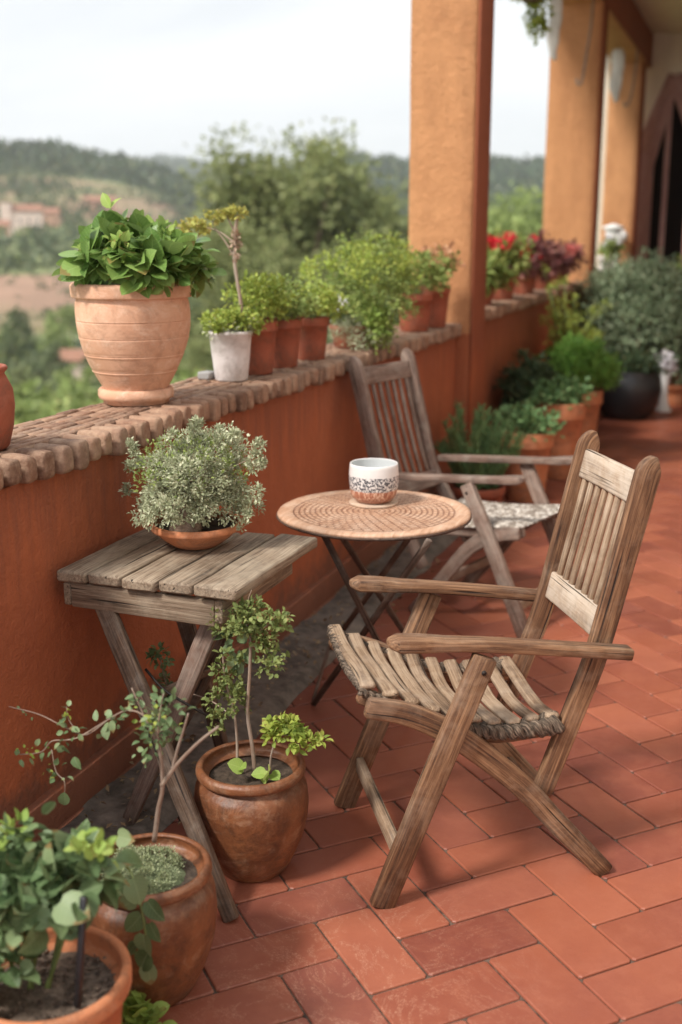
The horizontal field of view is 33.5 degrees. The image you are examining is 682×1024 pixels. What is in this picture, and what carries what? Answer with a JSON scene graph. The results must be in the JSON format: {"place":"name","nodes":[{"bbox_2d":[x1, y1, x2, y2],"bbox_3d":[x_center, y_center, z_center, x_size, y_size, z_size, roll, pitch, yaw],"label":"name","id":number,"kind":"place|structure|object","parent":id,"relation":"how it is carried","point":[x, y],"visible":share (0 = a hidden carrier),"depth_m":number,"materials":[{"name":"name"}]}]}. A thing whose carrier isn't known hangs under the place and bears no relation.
{"place":"outdoors","nodes":[
{"label":"outdoors","id":0,"kind":"place"},
{"bbox_2d":[198,370,214,379],"bbox_3d":[-0.493,-0.506,4.189,0.049,0.030,0.070,5,15,19],"label":"stone block","id":1,"kind":"object","parent":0,"point":[207,375],"depth_m":4.16,"materials":[{"name":"white stone"}]},
{"bbox_2d":[0,152,599,392],"bbox_3d":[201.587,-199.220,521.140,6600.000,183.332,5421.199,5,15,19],"label":"valley ground","id":2,"kind":"structure","parent":0,"point":[27,290],"depth_m":341.66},
{"bbox_2d":[0,226,7,231],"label":"valley tree","id":3,"kind":"object","parent":2,"relation":"on","point":[3,229],"visible":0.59,"depth_m":404.33,"materials":[{"name":"green plant"}]},
{"bbox_2d":[0,220,10,235],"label":"hillside house","id":4,"kind":"structure","parent":2,"relation":"on","point":[6,223],"depth_m":421.09,"materials":[{"name":"beige"}]},
{"bbox_2d":[0,356,21,374],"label":"valley tree","id":5,"kind":"object","parent":2,"relation":"on","point":[6,362],"visible":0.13,"depth_m":141.43,"materials":[{"name":"green plant"}]},
{"bbox_2d":[0,329,26,369],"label":"valley tree","id":6,"kind":"object","parent":2,"relation":"on","point":[20,342],"visible":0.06,"depth_m":177.18,"materials":[{"name":"green plant"}]},
{"bbox_2d":[0,352,36,387],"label":"valley tree","id":7,"kind":"object","parent":2,"relation":"on","point":[20,376],"visible":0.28,"depth_m":131.43,"materials":[{"name":"green plant"}]},
{"bbox_2d":[13,253,28,267],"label":"valley tree","id":8,"kind":"object","parent":2,"relation":"on","point":[19,261],"visible":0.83,"depth_m":323.14,"materials":[{"name":"green plant"}]},
{"bbox_2d":[0,201,43,234],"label":"hillside house","id":9,"kind":"structure","parent":2,"relation":"on","point":[20,215],"depth_m":435.04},
{"bbox_2d":[0,304,43,348],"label":"valley tree","id":10,"kind":"object","parent":2,"relation":"on","point":[29,329],"visible":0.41,"depth_m":185.08,"materials":[{"name":"green plant"}]},
{"bbox_2d":[16,226,31,239],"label":"valley tree","id":11,"kind":"object","parent":2,"relation":"on","point":[26,231],"visible":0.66,"depth_m":401.98,"materials":[{"name":"green plant"}]},
{"bbox_2d":[0,314,48,371],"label":"valley tree","id":12,"kind":"object","parent":2,"relation":"on","point":[23,358],"visible":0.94,"depth_m":160.50,"materials":[{"name":"green plant"}]},
{"bbox_2d":[14,395,39,421],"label":"valley tree","id":13,"kind":"object","parent":2,"relation":"on","point":[18,412],"visible":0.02,"depth_m":56.17,"materials":[{"name":"green plant"}]},
{"bbox_2d":[14,391,66,423],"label":"valley tree","id":14,"kind":"object","parent":2,"relation":"on","point":[29,403],"visible":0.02,"depth_m":55.25,"materials":[{"name":"green plant"}]},
{"bbox_2d":[22,337,70,390],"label":"valley tree","id":15,"kind":"object","parent":2,"relation":"on","point":[51,361],"visible":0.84,"depth_m":151.28,"materials":[{"name":"green plant"}]},
{"bbox_2d":[20,379,73,411],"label":"valley tree","id":16,"kind":"object","parent":2,"relation":"on","point":[47,394],"visible":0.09,"depth_m":75.02,"materials":[{"name":"green plant"}]},
{"bbox_2d":[4,372,92,403],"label":"valley tree","id":17,"kind":"object","parent":2,"relation":"on","point":[18,391],"visible":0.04,"depth_m":84.34,"materials":[{"name":"green plant"}]},
{"bbox_2d":[43,207,60,226],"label":"hillside house","id":18,"kind":"structure","parent":2,"relation":"on","point":[51,216],"depth_m":466.22,"materials":[{"name":"beige paint"}]},
{"bbox_2d":[36,322,74,363],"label":"valley tree","id":19,"kind":"object","parent":2,"relation":"on","point":[55,330],"visible":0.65,"depth_m":180.91,"materials":[{"name":"green plant"}]},
{"bbox_2d":[51,386,63,403],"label":"valley tree","id":20,"kind":"object","parent":2,"relation":"on","point":[52,388],"depth_m":92.18,"materials":[{"name":"green plant"}]},
{"bbox_2d":[43,305,76,338],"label":"valley tree","id":21,"kind":"object","parent":2,"relation":"on","point":[65,313],"visible":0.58,"depth_m":206.06,"materials":[{"name":"green plant"}]},
{"bbox_2d":[18,379,103,417],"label":"valley tree","id":22,"kind":"object","parent":2,"relation":"on","point":[65,384],"visible":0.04,"depth_m":60.83,"materials":[{"name":"green plant"}]},
{"bbox_2d":[54,305,75,340],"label":"valley tree","id":23,"kind":"object","parent":2,"relation":"on","point":[64,307],"visible":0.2,"depth_m":211.73,"materials":[{"name":"green plant"}]},
{"bbox_2d":[46,364,99,399],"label":"valley tree","id":24,"kind":"object","parent":2,"relation":"on","point":[87,373],"visible":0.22,"depth_m":132.45,"materials":[{"name":"green plant"}]},
{"bbox_2d":[58,349,98,384],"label":"hillside house","id":25,"kind":"structure","parent":2,"relation":"on","point":[74,356],"depth_m":165.29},
{"bbox_2d":[61,390,102,410],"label":"valley tree","id":26,"kind":"object","parent":2,"relation":"on","point":[94,400],"depth_m":59.64,"materials":[{"name":"green plant"}]},
{"bbox_2d":[71,381,98,406],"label":"valley tree","id":27,"kind":"object","parent":2,"relation":"on","point":[88,389],"visible":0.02,"depth_m":80.30,"materials":[{"name":"green plant"}]},
{"bbox_2d":[82,356,101,396],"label":"valley tree","id":28,"kind":"object","parent":2,"relation":"on","point":[96,384],"visible":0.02,"depth_m":122.62,"materials":[{"name":"green plant"}]},
{"bbox_2d":[83,196,115,210],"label":"hillside house","id":29,"kind":"structure","parent":2,"relation":"on","point":[94,200],"depth_m":525.90,"materials":[{"name":"beige"}]},
{"bbox_2d":[0,162,219,326],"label":"hillside scrub","id":30,"kind":"object","parent":2,"relation":"on","point":[42,243],"visible":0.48,"depth_m":507.42,"materials":[{"name":"green plant"}]},
{"bbox_2d":[96,367,200,397],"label":"valley tree","id":31,"kind":"object","parent":2,"relation":"on","point":[185,374],"depth_m":46.72,"materials":[{"name":"green plant"}]},
{"bbox_2d":[170,365,204,383],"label":"valley tree","id":32,"kind":"object","parent":2,"relation":"on","point":[173,381],"depth_m":51.87,"materials":[{"name":"green plant"}]},
{"bbox_2d":[176,283,215,379],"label":"valley tree","id":33,"kind":"object","parent":2,"relation":"on","point":[193,303],"visible":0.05,"depth_m":70.64,"materials":[{"name":"green plant"}]},
{"bbox_2d":[175,209,304,380],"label":"valley tree","id":34,"kind":"object","parent":2,"relation":"on","point":[202,360],"visible":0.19,"depth_m":58.66,"materials":[{"name":"green plant"}]},
{"bbox_2d":[175,116,401,331],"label":"valley tree","id":35,"kind":"object","parent":2,"relation":"on","point":[321,173],"visible":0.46,"depth_m":61.78,"materials":[{"name":"green plant"}]},
{"bbox_2d":[0,137,600,218],"bbox_3d":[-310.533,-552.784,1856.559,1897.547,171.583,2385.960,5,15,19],"label":"woods","id":36,"kind":"object","parent":2,"relation":"on","point":[162,169],"visible":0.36,"depth_m":750.30,"materials":[{"name":"plant"}]},
{"bbox_2d":[234,234,398,343],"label":"valley tree","id":37,"kind":"object","parent":2,"relation":"on","point":[285,267],"visible":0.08,"depth_m":55.99,"materials":[{"name":"green plant"}]},
{"bbox_2d":[252,174,408,311],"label":"valley tree","id":38,"kind":"object","parent":2,"relation":"on","point":[384,221],"visible":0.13,"depth_m":61.58,"materials":[{"name":"green plant"}]},
{"bbox_2d":[322,300,399,343],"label":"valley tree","id":39,"kind":"object","parent":2,"relation":"on","point":[339,321],"visible":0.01,"depth_m":55.14,"materials":[{"name":"green plant"}]},
{"bbox_2d":[488,202,504,225],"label":"valley tree","id":40,"kind":"object","parent":2,"relation":"on","point":[490,208],"depth_m":98.37,"materials":[{"name":"green plant"}]},
{"bbox_2d":[488,180,596,246],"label":"valley tree","id":41,"kind":"object","parent":2,"relation":"on","point":[525,222],"visible":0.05,"depth_m":94.19,"materials":[{"name":"green plant"}]},
{"bbox_2d":[0,0,606,167],"label":"sky","id":42,"kind":"structure","parent":0,"point":[146,78],"materials":[{"name":"white"}]},
{"bbox_2d":[123,351,681,1023],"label":"terrace floor","id":43,"kind":"structure","parent":0,"point":[243,967],"depth_m":2.93,"materials":[{"name":"tile"}]},
{"bbox_2d":[0,801,164,1023],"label":"potted ivy","id":44,"kind":"object","parent":43,"relation":"on","point":[48,881],"visible":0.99,"depth_m":1.99,"materials":[{"name":"ceramic"}]},
{"bbox_2d":[74,895,87,1008],"bbox_3d":[-0.443,0.751,1.930,0.035,0.211,0.013,-6,15,-23],"label":"plant stake","id":45,"kind":"object","parent":44,"relation":"in","point":[80,960],"visible":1,"depth_m":1.93,"materials":[{"name":"black plastic"}]},
{"bbox_2d":[9,685,218,1005],"bbox_3d":[-0.456,0.675,2.434,0.284,0.710,0.455,-14,19,-43],"label":"potted sapling","id":46,"kind":"object","parent":43,"relation":"on","point":[175,870],"visible":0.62,"depth_m":2.34,"materials":[{"name":"ceramic"}]},
{"bbox_2d":[121,989,176,1023],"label":"plant","id":47,"kind":"object","parent":43,"relation":"on","point":[137,1008],"visible":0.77,"depth_m":2.30,"materials":[{"name":"green plant"}]},
{"bbox_2d":[57,527,316,922],"bbox_3d":[-0.403,0.505,3.034,0.602,0.761,0.752,5,15,19],"label":"plank side table","id":48,"kind":"object","parent":43,"relation":"on","point":[133,574],"visible":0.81,"depth_m":2.90,"materials":[{"name":"weathered grey-brown wood"},{"name":"dark wood"},{"name":"dark iron"}]},
{"bbox_2d":[118,414,267,549],"bbox_3d":[-0.410,-0.094,3.119,0.390,0.367,0.401,-5,15,-19],"label":"bowl of thyme","id":49,"kind":"object","parent":48,"relation":"on","point":[188,519],"visible":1,"depth_m":3.03,"materials":[{"name":"ceramic"}]},
{"bbox_2d":[0,323,461,842],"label":"parapet wall","id":50,"kind":"structure","parent":43,"relation":"on","point":[63,477],"depth_m":3.27,"materials":[{"name":"paint"}]},
{"bbox_2d":[0,363,14,450],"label":"terracotta pot","id":51,"kind":"object","parent":50,"relation":"on","point":[7,408],"visible":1,"depth_m":2.81,"materials":[{"name":"ceramic"}]},
{"bbox_2d":[52,193,226,406],"bbox_3d":[-0.635,-0.664,3.545,0.517,0.647,0.500,5,15,19],"label":"potted basil","id":52,"kind":"object","parent":50,"relation":"on","point":[134,278],"visible":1,"depth_m":3.42,"materials":[{"name":"ceramic"}]},
{"bbox_2d":[176,203,266,381],"bbox_3d":[-0.431,-0.804,4.145,0.256,0.628,0.323,-11,18,-37],"label":"potted plant","id":53,"kind":"object","parent":50,"relation":"on","point":[230,343],"visible":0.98,"depth_m":4.09,"materials":[{"name":"yellow green leaf"},{"name":"white ceramic"},{"name":"bark"}]},
{"bbox_2d":[221,269,297,374],"bbox_3d":[-0.311,-0.727,4.324,0.275,0.393,0.278,-5,15,-19],"label":"potted herb","id":54,"kind":"object","parent":50,"relation":"on","point":[262,349],"visible":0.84,"depth_m":4.28,"materials":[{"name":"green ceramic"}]},
{"bbox_2d":[248,273,321,367],"bbox_3d":[-0.220,-0.768,4.534,0.325,0.370,0.319,5,15,19],"label":"potted herb","id":55,"kind":"object","parent":50,"relation":"on","point":[287,343],"visible":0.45,"depth_m":4.49,"materials":[{"name":"orange ceramic"}]},
{"bbox_2d":[292,281,349,359],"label":"potted herb","id":56,"kind":"object","parent":50,"relation":"on","point":[313,339],"visible":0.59,"depth_m":4.76,"materials":[{"name":"orange ceramic"}]},
{"bbox_2d":[293,227,423,354],"bbox_3d":[0.125,-1.070,5.435,0.567,0.591,1.116,5,15,19],"label":"potted bush","id":57,"kind":"object","parent":50,"relation":"on","point":[368,327],"visible":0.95,"depth_m":5.26,"materials":[{"name":"green plant"}]},
{"bbox_2d":[391,250,450,331],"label":"potted herb","id":58,"kind":"object","parent":50,"relation":"on","point":[419,323],"visible":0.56,"depth_m":6.09,"materials":[{"name":"orange ceramic"}]},
{"bbox_2d":[412,240,465,327],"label":"potted herb","id":59,"kind":"object","parent":50,"relation":"on","point":[438,311],"visible":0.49,"depth_m":6.35,"materials":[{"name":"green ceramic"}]},
{"bbox_2d":[145,590,333,882],"bbox_3d":[-0.280,0.532,2.930,0.292,0.749,0.556,-9,16,-31],"label":"potted sapling","id":60,"kind":"object","parent":43,"relation":"on","point":[251,797],"visible":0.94,"depth_m":2.80,"materials":[{"name":"ceramic"}]},
{"bbox_2d":[41,535,457,840],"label":"stone kerb","id":61,"kind":"structure","parent":43,"relation":"on","point":[285,690],"depth_m":3.93,"materials":[{"name":"grey stone"}]},
{"bbox_2d":[84,545,440,827],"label":"leaf litter","id":62,"kind":"object","parent":43,"relation":"on","point":[186,740],"visible":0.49,"depth_m":4.03,"materials":[{"name":"brown plant"}]},
{"bbox_2d":[276,490,471,705],"bbox_3d":[0.124,0.328,3.801,0.639,0.719,0.749,5,15,19],"label":"round table","id":63,"kind":"object","parent":43,"relation":"on","point":[406,519],"visible":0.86,"depth_m":3.60,"materials":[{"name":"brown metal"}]},
{"bbox_2d":[349,498,397,508],"bbox_3d":[0.108,-0.033,3.759,0.164,0.008,0.164,5,15,19],"label":"coaster","id":64,"kind":"object","parent":63,"relation":"on","point":[355,503],"visible":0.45,"depth_m":3.71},
{"bbox_2d":[349,458,398,503],"bbox_3d":[0.108,-0.100,3.743,0.165,0.128,0.165,5,15,19],"label":"patterned mug","id":65,"kind":"object","parent":64,"relation":"on","point":[373,480],"visible":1,"depth_m":3.68,"materials":[{"name":"ceramic"}]},
{"bbox_2d":[155,498,681,1023],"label":"floor joints","id":66,"kind":"object","parent":43,"relation":"attached to","point":[471,878],"depth_m":2.74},
{"bbox_2d":[408,0,494,447],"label":"ochre pillar","id":67,"kind":"structure","parent":43,"relation":"on","point":[451,65],"depth_m":6.52,"materials":[{"name":"paint"}]},
{"bbox_2d":[348,348,581,637],"bbox_3d":[0.537,-0.115,4.879,0.935,1.087,0.555,10,17,35],"label":"folding chair","id":68,"kind":"object","parent":43,"relation":"on","point":[495,530],"visible":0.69,"depth_m":4.87,"materials":[{"name":"weathered brown wood"},{"name":"woven fabric"}]},
{"bbox_2d":[434,399,526,502],"bbox_3d":[0.769,-0.294,6.351,0.545,0.696,0.526,5,15,19],"label":"potted rosemary","id":69,"kind":"object","parent":43,"relation":"on","point":[481,445],"visible":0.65,"depth_m":6.26,"materials":[{"name":"green ceramic"}]},
{"bbox_2d":[327,430,660,908],"bbox_3d":[0.361,0.369,2.928,0.741,1.092,0.530,-3,14,-11],"label":"folding chair","id":70,"kind":"object","parent":43,"relation":"on","point":[467,724],"visible":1,"depth_m":2.81,"materials":[{"name":"brown wood"}]},
{"bbox_2d":[492,347,561,425],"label":"dark shrub","id":71,"kind":"object","parent":43,"relation":"on","point":[518,381],"visible":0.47,"depth_m":7.64,"materials":[{"name":"green plant"}]},
{"bbox_2d":[494,398,565,502],"bbox_3d":[1.130,-0.370,6.827,0.428,0.613,0.398,5,15,19],"label":"potted plant","id":72,"kind":"object","parent":43,"relation":"on","point":[538,440],"visible":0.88,"depth_m":6.74,"materials":[{"name":"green plant"}]},
{"bbox_2d":[482,281,583,454],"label":"parapet wall","id":73,"kind":"structure","parent":43,"relation":"on","point":[512,325],"depth_m":8.29,"materials":[{"name":"paint"}]},
{"bbox_2d":[485,247,520,305],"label":"potted geranium","id":74,"kind":"object","parent":73,"relation":"on","point":[497,271],"visible":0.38,"depth_m":7.56,"materials":[{"name":"green ceramic"}]},
{"bbox_2d":[487,225,536,299],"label":"potted geranium","id":75,"kind":"object","parent":73,"relation":"on","point":[504,243],"visible":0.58,"depth_m":8.15,"materials":[{"name":"red ceramic"}]},
{"bbox_2d":[508,234,556,293],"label":"potted geranium","id":76,"kind":"object","parent":73,"relation":"on","point":[541,249],"visible":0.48,"depth_m":8.94,"materials":[{"name":"red ceramic"}]},
{"bbox_2d":[529,229,575,288],"bbox_3d":[1.740,-2.172,9.724,0.539,0.508,0.611,5,15,19],"label":"potted coleus","id":77,"kind":"object","parent":73,"relation":"on","point":[561,252],"visible":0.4,"depth_m":9.63,"materials":[{"name":"red ceramic"}]},
{"bbox_2d":[548,238,588,284],"bbox_3d":[2.057,-2.320,10.500,0.508,0.420,0.616,5,15,19],"label":"potted coleus","id":78,"kind":"object","parent":73,"relation":"on","point":[579,250],"visible":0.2,"depth_m":10.42,"materials":[{"name":"red ceramic"}]},
{"bbox_2d":[524,372,595,479],"bbox_3d":[1.422,-0.566,7.458,0.456,0.688,0.439,5,15,19],"label":"potted plant","id":79,"kind":"object","parent":43,"relation":"on","point":[568,402],"visible":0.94,"depth_m":7.37,"materials":[{"name":"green plant"}]},
{"bbox_2d":[535,262,612,386],"bbox_3d":[1.779,-1.256,8.817,0.605,1.369,0.908,0,14,2],"label":"potted wildflower","id":80,"kind":"object","parent":43,"relation":"on","point":[561,318],"visible":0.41,"depth_m":8.66,"materials":[{"name":"green plant"}]},
{"bbox_2d":[542,2,608,385],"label":"ochre pillar","id":81,"kind":"structure","parent":43,"relation":"on","point":[574,129],"depth_m":10.90,"materials":[{"name":"paint"}]},
{"bbox_2d":[562,0,650,68],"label":"loggia beam","id":82,"kind":"structure","parent":81,"relation":"on","point":[617,34],"depth_m":12.67,"materials":[{"name":"paint"}]},
{"bbox_2d":[510,0,554,45],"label":"hanging basket","id":83,"kind":"object","parent":82,"relation":"hanging from","point":[541,20],"visible":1,"depth_m":9.09,"materials":[{"name":"green plant"}]},
{"bbox_2d":[546,0,561,60],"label":"wind chime","id":84,"kind":"object","parent":82,"relation":"hanging from","point":[553,35],"visible":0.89,"depth_m":9.86,"materials":[{"name":"metal"}]},
{"bbox_2d":[575,0,594,85],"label":"iron hook","id":85,"kind":"object","parent":82,"relation":"hanging from","point":[587,48],"visible":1,"depth_m":10.41,"materials":[{"name":"black metal"}]},
{"bbox_2d":[609,44,624,102],"bbox_3d":[3.168,-5.035,13.022,0.162,0.634,0.043,5,15,19],"label":"wind chime","id":86,"kind":"object","parent":82,"relation":"hanging from","point":[617,72],"visible":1,"depth_m":13.01,"materials":[{"name":"metal"}]},
{"bbox_2d":[603,0,653,67],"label":"beam trim","id":87,"kind":"structure","parent":82,"relation":"attached to","point":[627,14],"depth_m":12.80,"materials":[{"name":"wood"}]},
{"bbox_2d":[623,50,637,106],"bbox_3d":[3.434,-5.140,13.443,0.142,0.635,0.024,5,15,19],"label":"iron hook","id":88,"kind":"object","parent":82,"relation":"hanging from","point":[636,59],"visible":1,"depth_m":13.43,"materials":[{"name":"black metal"}]},
{"bbox_2d":[538,330,625,434],"bbox_3d":[1.750,-0.870,8.258,0.632,0.891,0.748,5,15,19],"label":"potted fern","id":89,"kind":"object","parent":43,"relation":"on","point":[584,362],"visible":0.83,"depth_m":8.07,"materials":[{"name":"ceramic"}]},
{"bbox_2d":[600,62,646,272],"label":"ochre pillar","id":90,"kind":"structure","parent":43,"relation":"on","point":[624,135],"depth_m":14.62,"materials":[{"name":"paint"}]},
{"bbox_2d":[621,230,627,242],"bbox_3d":[3.646,-3.581,14.734,0.170,0.170,0.240,5,15,19],"label":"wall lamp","id":91,"kind":"object","parent":90,"relation":"attached to","point":[624,235],"visible":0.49,"depth_m":14.64,"materials":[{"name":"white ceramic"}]},
{"bbox_2d":[594,344,662,420],"bbox_3d":[2.483,-1.148,9.887,0.629,0.642,0.630,5,15,19],"label":"black tub","id":92,"kind":"object","parent":43,"relation":"on","point":[635,395],"visible":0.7,"depth_m":9.66,"materials":[{"name":"plastic"}]},
{"bbox_2d":[570,245,681,372],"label":"tall shrub","id":93,"kind":"object","parent":92,"relation":"in","point":[646,305],"visible":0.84,"depth_m":10.47,"materials":[{"name":"green plant"}]},
{"bbox_2d":[595,33,681,268],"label":"end wall","id":94,"kind":"structure","parent":43,"relation":"on","point":[667,55],"depth_m":14.90,"materials":[{"name":"beige paint"}]},
{"bbox_2d":[634,73,681,273],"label":"pointed doorway","id":95,"kind":"structure","parent":94,"relation":"attached to","point":[659,120],"depth_m":15.04,"materials":[{"name":"red wood"}]},
{"bbox_2d":[641,91,673,273],"bbox_3d":[4.204,-3.889,15.214,0.280,3.346,0.112,5,15,19],"label":"door leaf","id":96,"kind":"structure","parent":95,"relation":"in","point":[666,120],"depth_m":15.08,"materials":[{"name":"red wood"}]},
{"bbox_2d":[648,99,681,271],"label":"dark room","id":97,"kind":"object","parent":43,"relation":"on","point":[673,235],"visible":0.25,"depth_m":15.44,"materials":[{"name":"black"}]},
{"bbox_2d":[652,325,681,411],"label":"white vase","id":98,"kind":"object","parent":43,"relation":"on","point":[668,364],"visible":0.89,"depth_m":10.19,"materials":[{"name":"ceramic"}]},
{"bbox_2d":[656,347,681,406],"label":"potted plant","id":99,"kind":"object","parent":43,"relation":"on","point":[675,393],"visible":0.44,"depth_m":10.49,"materials":[{"name":"orange plant"}]},
{"bbox_2d":[670,253,681,275],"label":"leafy shrub","id":100,"kind":"object","parent":43,"relation":"on","point":[679,264],"visible":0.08,"depth_m":13.30,"materials":[{"name":"green plant"}]},
{"bbox_2d":[596,233,625,271],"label":"potted plant","id":101,"kind":"object","parent":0,"point":[610,248],"visible":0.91,"depth_m":13.13,"materials":[{"name":"green plant"}]},
{"bbox_2d":[603,224,624,271],"bbox_3d":[3.250,-3.160,13.567,0.260,0.567,0.260,5,15,19],"label":"white lantern","id":102,"kind":"object","parent":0,"point":[613,229],"visible":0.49,"depth_m":13.44,"materials":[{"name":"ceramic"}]},
{"bbox_3d":[5.228,-1.770,5.714,0.300,4.270,19.800,5,15,19],"label":"house wall","id":103,"kind":"object","parent":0,"visible":0},
{"bbox_2d":[634,0,681,33],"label":"loggia roof","id":104,"kind":"structure","parent":103,"relation":"on","point":[662,16],"depth_m":13.45,"materials":[{"name":"paint"}]}
]}

